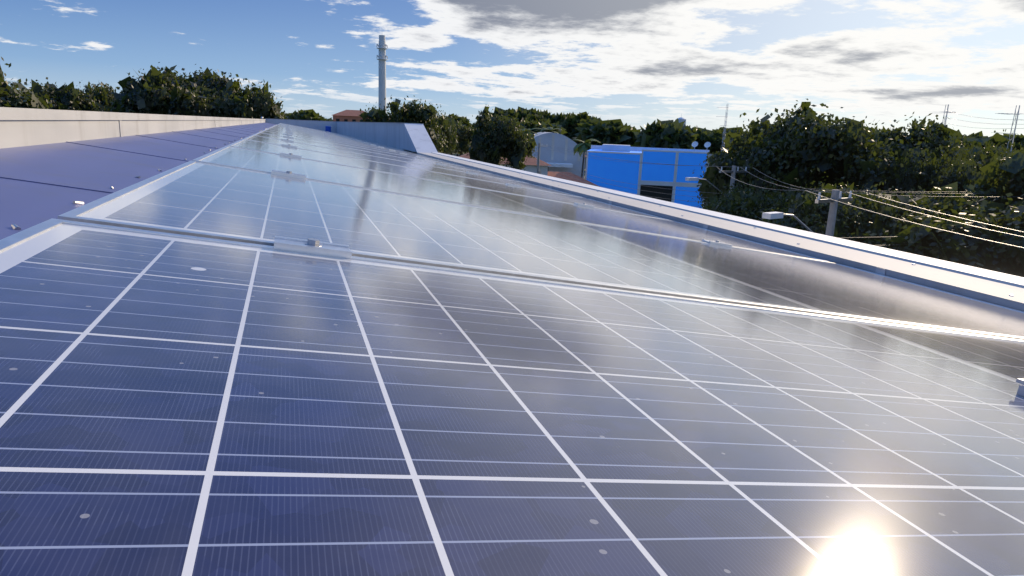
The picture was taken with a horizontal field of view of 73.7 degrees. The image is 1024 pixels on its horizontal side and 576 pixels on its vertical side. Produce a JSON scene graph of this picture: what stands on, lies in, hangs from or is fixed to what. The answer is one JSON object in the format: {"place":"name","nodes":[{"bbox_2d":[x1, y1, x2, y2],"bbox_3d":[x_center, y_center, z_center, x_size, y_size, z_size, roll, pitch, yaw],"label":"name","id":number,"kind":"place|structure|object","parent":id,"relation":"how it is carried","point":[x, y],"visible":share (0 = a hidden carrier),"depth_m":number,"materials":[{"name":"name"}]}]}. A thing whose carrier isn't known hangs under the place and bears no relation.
{"place":"outdoors","nodes":[
{"label":"outdoors","id":0,"kind":"place"},
{"bbox_2d":[281,109,327,120],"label":"tree","id":1,"kind":"object","parent":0,"point":[309,114],"visible":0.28,"depth_m":268.69,"materials":[{"name":"green plant"}]},
{"bbox_2d":[377,35,387,111],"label":"chimney","id":2,"kind":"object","parent":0,"point":[382,48],"depth_m":721.32,"materials":[{"name":"white concrete"}]},
{"bbox_2d":[359,96,450,152],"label":"tree","id":3,"kind":"object","parent":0,"point":[410,113],"visible":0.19,"depth_m":67.58,"materials":[{"name":"green plant"}]},
{"bbox_2d":[458,153,550,175],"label":"house","id":4,"kind":"structure","parent":0,"point":[531,164],"depth_m":87.06,"materials":[{"name":"white paint"}]},
{"bbox_2d":[0,0,1023,136],"label":"sky","id":5,"kind":"structure","parent":0,"point":[637,63],"materials":[{"name":"blue"}]},
{"bbox_2d":[449,150,728,178],"bbox_3d":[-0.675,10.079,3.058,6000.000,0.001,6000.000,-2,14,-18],"label":"ground","id":6,"kind":"structure","parent":0,"point":[464,153],"depth_m":268.70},
{"bbox_2d":[0,57,62,108],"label":"tree","id":7,"kind":"object","parent":6,"relation":"on","point":[13,97],"visible":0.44,"depth_m":44.90,"materials":[{"name":"green plant"}]},
{"bbox_2d":[11,77,108,111],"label":"tree","id":8,"kind":"object","parent":6,"relation":"on","point":[68,97],"visible":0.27,"depth_m":73.42,"materials":[{"name":"green plant"}]},
{"bbox_2d":[78,81,123,106],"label":"tree","id":9,"kind":"object","parent":6,"relation":"on","point":[101,92],"visible":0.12,"depth_m":78.05,"materials":[{"name":"green plant"}]},
{"bbox_2d":[103,65,223,116],"bbox_3d":[-30.462,-12.405,62.191,11.173,14.758,12.550,-2,14,-19],"label":"tree","id":10,"kind":"object","parent":6,"relation":"on","point":[152,94],"visible":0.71,"depth_m":57.57,"materials":[{"name":"green plant"}]},
{"bbox_2d":[138,62,242,94],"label":"tree","id":11,"kind":"object","parent":6,"relation":"on","point":[208,79],"visible":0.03,"depth_m":63.21,"materials":[{"name":"green plant"}]},
{"bbox_2d":[200,74,287,118],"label":"tree","id":12,"kind":"object","parent":6,"relation":"on","point":[255,102],"visible":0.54,"depth_m":61.59,"materials":[{"name":"green plant"}]},
{"bbox_2d":[333,110,370,121],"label":"house","id":13,"kind":"structure","parent":6,"relation":"on","point":[349,116],"depth_m":217.41,"materials":[{"name":"tile"}]},
{"bbox_2d":[400,99,459,154],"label":"tree","id":14,"kind":"object","parent":6,"relation":"on","point":[450,132],"visible":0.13,"depth_m":76.41,"materials":[{"name":"green plant"}]},
{"bbox_2d":[437,116,467,126],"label":"tree","id":15,"kind":"object","parent":6,"relation":"on","point":[460,122],"depth_m":206.16,"materials":[{"name":"green plant"}]},
{"bbox_2d":[444,113,469,126],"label":"tree","id":16,"kind":"object","parent":6,"relation":"on","point":[458,119],"visible":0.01,"depth_m":295.84,"materials":[{"name":"green plant"}]},
{"bbox_2d":[441,123,474,156],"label":"tree","id":17,"kind":"object","parent":6,"relation":"on","point":[464,140],"visible":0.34,"depth_m":104.35,"materials":[{"name":"green plant"}]},
{"bbox_2d":[467,105,537,170],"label":"tree","id":18,"kind":"object","parent":6,"relation":"on","point":[495,138],"visible":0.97,"depth_m":56.85,"materials":[{"name":"green plant"}]},
{"bbox_2d":[488,107,518,121],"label":"tree","id":19,"kind":"object","parent":6,"relation":"on","point":[510,113],"visible":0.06,"depth_m":253.45,"materials":[{"name":"green plant"}]},
{"bbox_2d":[476,117,532,132],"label":"tree","id":20,"kind":"object","parent":6,"relation":"on","point":[523,127],"depth_m":220.62,"materials":[{"name":"green plant"}]},
{"bbox_2d":[516,106,541,122],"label":"tree","id":21,"kind":"object","parent":6,"relation":"on","point":[523,113],"visible":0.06,"depth_m":263.45,"materials":[{"name":"green plant"}]},
{"bbox_2d":[521,128,539,135],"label":"palm","id":22,"kind":"object","parent":6,"relation":"on","point":[530,131],"visible":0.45,"depth_m":146.35,"materials":[{"name":"green plant"}]},
{"bbox_2d":[520,113,550,123],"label":"tree","id":23,"kind":"object","parent":6,"relation":"on","point":[535,117],"visible":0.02,"depth_m":251.58,"materials":[{"name":"green plant"}]},
{"bbox_2d":[532,143,547,173],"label":"utility pole","id":24,"kind":"object","parent":6,"relation":"on","point":[538,158],"visible":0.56,"depth_m":73.60,"materials":[{"name":"concrete"}]},
{"bbox_2d":[521,118,567,134],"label":"tree","id":25,"kind":"object","parent":6,"relation":"on","point":[530,124],"visible":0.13,"depth_m":225.80,"materials":[{"name":"green plant"}]},
{"bbox_2d":[537,109,554,121],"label":"tree","id":26,"kind":"object","parent":6,"relation":"on","point":[548,114],"visible":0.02,"depth_m":267.54,"materials":[{"name":"green plant"}]},
{"bbox_2d":[538,127,561,133],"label":"palm","id":27,"kind":"object","parent":6,"relation":"on","point":[549,129],"visible":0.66,"depth_m":155.49,"materials":[{"name":"green plant"}]},
{"bbox_2d":[532,132,584,176],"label":"warehouse","id":28,"kind":"structure","parent":6,"relation":"on","point":[568,161],"depth_m":132.42,"materials":[{"name":"grey metal"}]},
{"bbox_2d":[552,112,570,122],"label":"tree","id":29,"kind":"object","parent":6,"relation":"on","point":[560,116],"visible":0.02,"depth_m":262.99,"materials":[{"name":"green plant"}]},
{"bbox_2d":[563,129,579,143],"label":"tree","id":30,"kind":"object","parent":6,"relation":"on","point":[571,137],"visible":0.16,"depth_m":252.66,"materials":[{"name":"green plant"}]},
{"bbox_2d":[547,171,599,186],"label":"roof","id":31,"kind":"structure","parent":6,"relation":"on","point":[561,175],"depth_m":94.13,"materials":[{"name":"brown tile"}]},
{"bbox_2d":[560,112,594,135],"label":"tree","id":32,"kind":"object","parent":6,"relation":"on","point":[567,123],"visible":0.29,"depth_m":253.32,"materials":[{"name":"green plant"}]},
{"bbox_2d":[570,112,593,119],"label":"tree","id":33,"kind":"object","parent":6,"relation":"on","point":[586,116],"depth_m":255.03,"materials":[{"name":"green plant"}]},
{"bbox_2d":[573,139,599,177],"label":"palm","id":34,"kind":"object","parent":6,"relation":"on","point":[580,148],"visible":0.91,"depth_m":114.42,"materials":[{"name":"green plant"}]},
{"bbox_2d":[573,116,601,153],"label":"tree","id":35,"kind":"object","parent":6,"relation":"on","point":[587,120],"visible":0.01,"depth_m":251.58,"materials":[{"name":"green plant"}]},
{"bbox_2d":[574,119,640,149],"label":"tree","id":36,"kind":"object","parent":6,"relation":"on","point":[616,131],"visible":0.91,"depth_m":188.10,"materials":[{"name":"green plant"}]},
{"bbox_2d":[585,141,711,208],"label":"blue building","id":37,"kind":"structure","parent":6,"relation":"on","point":[669,178],"depth_m":95.03,"materials":[{"name":"paint"}]},
{"bbox_2d":[632,118,697,148],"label":"tree","id":38,"kind":"object","parent":6,"relation":"on","point":[673,134],"visible":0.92,"depth_m":156.32,"materials":[{"name":"green plant"}]},
{"bbox_2d":[678,114,685,125],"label":"water tower","id":39,"kind":"structure","parent":6,"relation":"on","point":[681,119],"depth_m":309.97,"materials":[{"name":"white metal"}]},
{"bbox_2d":[688,125,705,132],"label":"tree","id":40,"kind":"object","parent":6,"relation":"on","point":[693,129],"depth_m":245.99,"materials":[{"name":"green plant"}]},
{"bbox_2d":[696,164,709,206],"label":"tree","id":41,"kind":"object","parent":6,"relation":"on","point":[701,195],"depth_m":47.96,"materials":[{"name":"green plant"}]},
{"bbox_2d":[692,127,728,153],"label":"tree","id":42,"kind":"object","parent":6,"relation":"on","point":[714,138],"visible":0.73,"depth_m":199.63,"materials":[{"name":"green plant"}]},
{"bbox_2d":[685,166,747,196],"bbox_3d":[9.987,-1.520,34.453,3.798,9.200,0.417,-3,14,-23],"label":"utility pole","id":43,"kind":"object","parent":6,"relation":"on","point":[733,172],"visible":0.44,"depth_m":33.71,"materials":[{"name":"concrete"}]},
{"bbox_2d":[537,111,1023,247],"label":"power lines","id":44,"kind":"object","parent":43,"relation":"attached to","point":[838,201],"visible":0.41,"depth_m":21.81,"materials":[{"name":"silver metal"}]},
{"bbox_2d":[716,104,727,150],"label":"lattice tower","id":45,"kind":"structure","parent":6,"relation":"on","point":[725,124],"depth_m":102.41,"materials":[{"name":"silver metal"}]},
{"bbox_2d":[712,127,743,148],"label":"tree","id":46,"kind":"object","parent":6,"relation":"on","point":[734,130],"visible":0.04,"depth_m":302.00,"materials":[{"name":"green plant"}]},
{"bbox_2d":[692,176,820,221],"bbox_3d":[11.763,-0.682,31.512,8.523,9.056,7.650,4,13,9],"label":"tree","id":47,"kind":"object","parent":6,"relation":"on","point":[751,204],"visible":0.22,"depth_m":29.69,"materials":[{"name":"green plant"}]},
{"bbox_2d":[692,108,841,204],"bbox_3d":[15.683,-4.309,40.724,9.513,12.313,9.815,-2,14,-18],"label":"tree","id":48,"kind":"object","parent":6,"relation":"on","point":[732,156],"visible":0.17,"depth_m":39.23,"materials":[{"name":"green plant"}]},
{"bbox_2d":[762,190,852,236],"bbox_3d":[8.318,1.734,20.173,3.798,9.200,0.417,-5,15,-29],"label":"utility pole","id":49,"kind":"object","parent":6,"relation":"on","point":[836,195],"visible":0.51,"depth_m":19.55,"materials":[{"name":"concrete"}]},
{"bbox_2d":[737,98,943,196],"bbox_3d":[17.276,-3.438,36.198,9.506,12.769,9.978,13,17,40],"label":"tree","id":50,"kind":"object","parent":6,"relation":"on","point":[808,141],"visible":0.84,"depth_m":33.10,"materials":[{"name":"green plant"}]},
{"bbox_2d":[761,168,940,244],"bbox_3d":[13.216,0.013,27.725,8.599,9.538,8.726,7,14,20],"label":"tree","id":51,"kind":"object","parent":6,"relation":"on","point":[798,206],"visible":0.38,"depth_m":25.16,"materials":[{"name":"green plant"}]},
{"bbox_2d":[788,180,1012,267],"bbox_3d":[14.854,0.563,26.179,9.911,9.329,10.225,10,15,31],"label":"tree","id":52,"kind":"object","parent":6,"relation":"on","point":[945,205],"visible":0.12,"depth_m":24.19,"materials":[{"name":"green plant"}]},
{"bbox_2d":[865,112,973,164],"bbox_3d":[20.488,-3.334,37.483,8.981,12.252,8.623,3,13,5],"label":"tree","id":53,"kind":"object","parent":6,"relation":"on","point":[940,132],"visible":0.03,"depth_m":34.34,"materials":[{"name":"green plant"}]},
{"bbox_2d":[836,198,1023,276],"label":"tree","id":54,"kind":"object","parent":6,"relation":"on","point":[959,249],"visible":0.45,"depth_m":21.15,"materials":[{"name":"green plant"}]},
{"bbox_2d":[880,136,1001,202],"bbox_3d":[19.086,-1.243,30.928,5.569,10.989,6.205,6,14,16],"label":"tree","id":55,"kind":"object","parent":6,"relation":"on","point":[927,175],"visible":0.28,"depth_m":30.27,"materials":[{"name":"green plant"}]},
{"bbox_2d":[942,105,955,124],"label":"lattice tower","id":56,"kind":"structure","parent":6,"relation":"on","point":[944,122],"depth_m":57.85,"materials":[{"name":"silver metal"}]},
{"bbox_2d":[934,194,1023,272],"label":"tree","id":57,"kind":"object","parent":6,"relation":"on","point":[1012,251],"visible":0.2,"depth_m":20.60,"materials":[{"name":"green plant"}]},
{"bbox_2d":[944,129,1014,152],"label":"tree","id":58,"kind":"object","parent":6,"relation":"on","point":[970,138],"visible":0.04,"depth_m":134.62,"materials":[{"name":"green plant"}]},
{"bbox_2d":[945,129,1023,173],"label":"tree","id":59,"kind":"object","parent":6,"relation":"on","point":[991,153],"visible":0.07,"depth_m":32.26,"materials":[{"name":"green plant"}]},
{"bbox_2d":[954,186,1023,276],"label":"tree","id":60,"kind":"object","parent":6,"relation":"on","point":[994,262],"visible":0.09,"depth_m":20.64,"materials":[{"name":"green plant"}]},
{"bbox_2d":[955,138,1022,153],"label":"tree","id":61,"kind":"object","parent":6,"relation":"on","point":[975,146],"depth_m":53.62,"materials":[{"name":"green plant"}]},
{"bbox_2d":[962,139,1023,219],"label":"tree","id":62,"kind":"object","parent":6,"relation":"on","point":[1010,169],"visible":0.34,"depth_m":26.50,"materials":[{"name":"green plant"}]},
{"bbox_2d":[995,105,1019,152],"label":"lattice tower","id":63,"kind":"structure","parent":6,"relation":"on","point":[1015,115],"depth_m":47.40,"materials":[{"name":"silver metal"}]},
{"bbox_2d":[1000,133,1023,149],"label":"tree","id":64,"kind":"object","parent":6,"relation":"on","point":[1018,138],"visible":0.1,"depth_m":199.73,"materials":[{"name":"green plant"}]},
{"bbox_3d":[-7.167,3.155,9.632,12.072,9.995,33.260,-2,14,-18],"label":"building body","id":65,"kind":"object","parent":6,"relation":"on","visible":0},
{"bbox_2d":[0,107,265,148],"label":"parapet","id":66,"kind":"structure","parent":65,"relation":"on","point":[20,127],"depth_m":2.67,"materials":[{"name":"grey paint"}]},
{"bbox_2d":[0,122,275,239],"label":"roof sheet","id":67,"kind":"object","parent":65,"relation":"on","point":[41,183],"visible":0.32,"depth_m":1.84,"materials":[{"name":"blue metal"}]},
{"bbox_2d":[11,124,276,229],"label":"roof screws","id":68,"kind":"object","parent":67,"relation":"attached to","point":[14,226],"visible":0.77,"depth_m":1.27,"materials":[{"name":"silver metal"}]},
{"bbox_2d":[325,126,330,131],"bbox_3d":[-6.616,-5.682,24.580,0.210,0.280,0.210,-2,14,-18],"label":"blue drum","id":69,"kind":"object","parent":67,"relation":"on","point":[328,128],"visible":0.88,"depth_m":24.49,"materials":[{"name":"blue plastic"}]},
{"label":"mounting rails","id":70,"kind":"object","parent":67,"relation":"on","visible":0},
{"bbox_2d":[271,170,305,178],"bbox_3d":[-0.551,-0.266,1.680,0.080,0.043,0.044,7,11,-20],"label":"clamp","id":71,"kind":"object","parent":70,"relation":"attached to","point":[289,173],"visible":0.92,"depth_m":1.66,"materials":[{"name":"metal"}]},
{"bbox_2d":[280,152,301,157],"bbox_3d":[-0.853,-0.497,2.624,0.080,0.043,0.044,7,11,-20],"label":"clamp","id":72,"kind":"object","parent":70,"relation":"attached to","point":[291,155],"visible":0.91,"depth_m":2.60,"materials":[{"name":"metal"}]},
{"bbox_2d":[274,236,351,257],"bbox_3d":[-0.219,-0.032,0.746,0.080,0.043,0.044,7,11,-20],"label":"clamp","id":73,"kind":"object","parent":70,"relation":"attached to","point":[312,245],"visible":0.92,"depth_m":0.73,"materials":[{"name":"metal"}]},
{"bbox_2d":[277,124,365,140],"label":"solar panel","id":74,"kind":"object","parent":70,"relation":"on","point":[321,132],"visible":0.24,"depth_m":15.79,"materials":[{"name":"glass"}]},
{"bbox_2d":[280,125,368,141],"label":"solar panel","id":75,"kind":"object","parent":70,"relation":"on","point":[320,132],"visible":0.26,"depth_m":14.78,"materials":[{"name":"glass"}]},
{"bbox_2d":[277,125,376,143],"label":"solar panel","id":76,"kind":"object","parent":70,"relation":"on","point":[327,134],"visible":0.24,"depth_m":13.84,"materials":[{"name":"glass"}]},
{"bbox_2d":[275,125,384,145],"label":"solar panel","id":77,"kind":"object","parent":70,"relation":"on","point":[329,135],"visible":0.32,"depth_m":12.89,"materials":[{"name":"glass"}]},
{"bbox_2d":[276,126,392,147],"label":"solar panel","id":78,"kind":"object","parent":70,"relation":"on","point":[333,136],"visible":0.26,"depth_m":11.96,"materials":[{"name":"glass"}]},
{"bbox_2d":[273,126,399,149],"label":"solar panel","id":79,"kind":"object","parent":70,"relation":"on","point":[333,137],"visible":0.31,"depth_m":10.99,"materials":[{"name":"glass"}]},
{"bbox_2d":[272,127,411,152],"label":"solar panel","id":80,"kind":"object","parent":70,"relation":"on","point":[340,139],"visible":0.26,"depth_m":10.00,"materials":[{"name":"glass"}]},
{"bbox_2d":[270,127,422,155],"bbox_3d":[-2.161,-1.910,9.000,1.960,0.037,1.000,7,11,-20],"label":"solar panel","id":81,"kind":"object","parent":70,"relation":"on","point":[343,140],"visible":0.31,"depth_m":9.06,"materials":[{"name":"glass"}]},
{"bbox_2d":[268,128,442,160],"bbox_3d":[-1.851,-1.678,8.058,1.960,0.037,1.000,7,11,-20],"label":"solar panel","id":82,"kind":"object","parent":70,"relation":"on","point":[352,143],"visible":0.34,"depth_m":8.11,"materials":[{"name":"glass"}]},
{"bbox_2d":[264,129,465,166],"bbox_3d":[-1.542,-1.447,7.116,1.960,0.037,1.000,7,11,-20],"label":"solar panel","id":83,"kind":"object","parent":70,"relation":"on","point":[358,146],"visible":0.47,"depth_m":7.13,"materials":[{"name":"glass"}]},
{"bbox_2d":[260,130,492,173],"bbox_3d":[-1.232,-1.215,6.174,1.960,0.037,1.000,7,11,-20],"label":"solar panel","id":84,"kind":"object","parent":70,"relation":"on","point":[357,148],"visible":0.46,"depth_m":6.18,"materials":[{"name":"glass"}]},
{"bbox_2d":[253,132,530,183],"bbox_3d":[-0.923,-0.984,5.232,1.960,0.037,1.000,7,11,-20],"label":"solar panel","id":85,"kind":"object","parent":70,"relation":"on","point":[374,154],"visible":0.47,"depth_m":5.22,"materials":[{"name":"glass"}]},
{"bbox_2d":[244,135,584,197],"bbox_3d":[-0.614,-0.752,4.291,1.960,0.037,1.000,7,11,-20],"label":"solar panel","id":86,"kind":"object","parent":70,"relation":"on","point":[382,160],"visible":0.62,"depth_m":4.25,"materials":[{"name":"glass"}]},
{"bbox_2d":[227,139,672,220],"bbox_3d":[-0.304,-0.521,3.349,1.960,0.037,1.000,7,11,-20],"label":"solar panel","id":87,"kind":"object","parent":70,"relation":"on","point":[369,165],"visible":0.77,"depth_m":3.27,"materials":[{"name":"glass"}]},
{"bbox_2d":[0,218,1023,575],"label":"solar panel","id":88,"kind":"object","parent":70,"relation":"on","point":[174,404],"visible":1,"depth_m":0.35,"materials":[{"name":"glass"}]},
{"bbox_2d":[1016,378,1023,395],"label":"clamp","id":89,"kind":"object","parent":88,"relation":"attached to","point":[1020,391],"visible":1,"depth_m":0.67,"materials":[{"name":"silver metal"}]},
{"bbox_2d":[192,146,834,262],"bbox_3d":[0.006,-0.290,2.407,1.960,0.037,1.000,7,11,-20],"label":"solar panel","id":90,"kind":"object","parent":70,"relation":"on","point":[243,158],"visible":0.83,"depth_m":2.27,"materials":[{"name":"glass"}]},
{"bbox_2d":[58,161,1023,339],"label":"solar panel","id":91,"kind":"object","parent":70,"relation":"on","point":[202,199],"visible":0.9,"depth_m":1.16,"materials":[{"name":"glass"}]},
{"bbox_2d":[574,202,593,206],"bbox_3d":[0.319,-0.357,3.044,0.080,0.043,0.044,7,11,-20],"label":"clamp","id":92,"kind":"object","parent":70,"relation":"attached to","point":[584,204],"visible":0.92,"depth_m":3.02,"materials":[{"name":"metal"}]},
{"bbox_2d":[702,239,731,246],"bbox_3d":[0.629,-0.126,2.102,0.080,0.043,0.044,7,11,-20],"label":"clamp","id":93,"kind":"object","parent":70,"relation":"attached to","point":[717,242],"visible":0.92,"depth_m":2.08,"materials":[{"name":"metal"}]},
{"bbox_2d":[265,118,437,152],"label":"parapet wall","id":94,"kind":"structure","parent":65,"relation":"on","point":[412,137],"depth_m":12.99,"materials":[{"name":"grey paint"}]},
{"bbox_2d":[404,150,1023,310],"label":"parapet","id":95,"kind":"structure","parent":65,"relation":"on","point":[997,288],"depth_m":2.52,"materials":[{"name":"grey paint"}]}
]}

